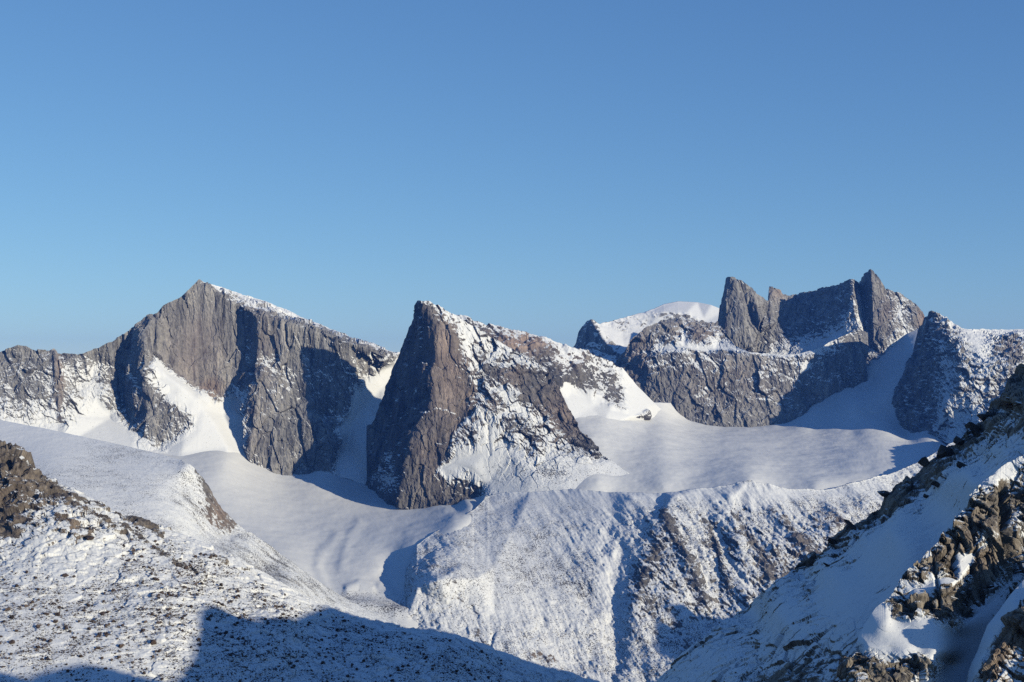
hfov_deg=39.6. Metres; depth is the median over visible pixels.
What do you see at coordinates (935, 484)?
boulder
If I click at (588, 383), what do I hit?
ridge
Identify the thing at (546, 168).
sky
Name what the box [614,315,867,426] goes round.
cliff
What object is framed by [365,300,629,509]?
mountain
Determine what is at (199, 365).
mountain
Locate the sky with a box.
[0,0,1023,354]
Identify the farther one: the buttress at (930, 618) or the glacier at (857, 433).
the glacier at (857, 433)
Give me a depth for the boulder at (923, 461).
439.85 m
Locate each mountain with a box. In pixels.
[0,279,399,483]
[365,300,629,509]
[574,301,718,362]
[718,269,924,365]
[891,311,1023,443]
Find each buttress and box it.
[835,455,1023,681]
[965,580,1023,681]
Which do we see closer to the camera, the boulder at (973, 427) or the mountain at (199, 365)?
the boulder at (973, 427)
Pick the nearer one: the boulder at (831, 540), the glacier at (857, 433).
the boulder at (831, 540)
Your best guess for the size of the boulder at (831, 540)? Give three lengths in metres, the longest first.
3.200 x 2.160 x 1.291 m
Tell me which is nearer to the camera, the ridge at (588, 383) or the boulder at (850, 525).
the boulder at (850, 525)
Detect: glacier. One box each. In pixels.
[157,451,485,627]
[575,328,948,493]
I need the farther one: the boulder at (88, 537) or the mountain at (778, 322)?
the mountain at (778, 322)
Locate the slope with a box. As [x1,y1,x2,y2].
[0,440,599,681]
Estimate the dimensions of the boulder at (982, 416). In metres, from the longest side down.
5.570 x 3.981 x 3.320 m
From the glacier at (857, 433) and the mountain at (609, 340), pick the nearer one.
the glacier at (857, 433)
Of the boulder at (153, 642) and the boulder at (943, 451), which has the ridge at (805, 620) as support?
the boulder at (943, 451)
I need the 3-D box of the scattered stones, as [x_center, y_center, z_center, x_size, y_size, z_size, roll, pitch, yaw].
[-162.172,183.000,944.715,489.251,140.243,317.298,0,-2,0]
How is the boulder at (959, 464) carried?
on the ridge at (805, 620)
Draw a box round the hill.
[404,442,954,681]
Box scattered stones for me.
[0,493,545,681]
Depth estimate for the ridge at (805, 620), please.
378.91 m
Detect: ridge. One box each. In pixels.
[454,314,660,420]
[655,363,1023,681]
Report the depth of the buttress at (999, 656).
278.19 m
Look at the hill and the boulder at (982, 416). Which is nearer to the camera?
the boulder at (982, 416)
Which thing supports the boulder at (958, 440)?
on the ridge at (805, 620)
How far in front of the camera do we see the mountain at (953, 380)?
6050.24 m
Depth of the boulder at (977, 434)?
441.91 m
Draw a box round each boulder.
[84,535,94,539]
[150,639,156,644]
[828,537,836,543]
[844,519,856,529]
[877,490,891,496]
[917,456,929,466]
[931,481,939,487]
[936,444,954,458]
[953,435,963,444]
[956,461,966,468]
[964,422,978,433]
[974,431,981,436]
[977,412,994,420]
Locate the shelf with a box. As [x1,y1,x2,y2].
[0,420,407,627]
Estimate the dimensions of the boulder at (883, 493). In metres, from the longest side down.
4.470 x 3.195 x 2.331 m

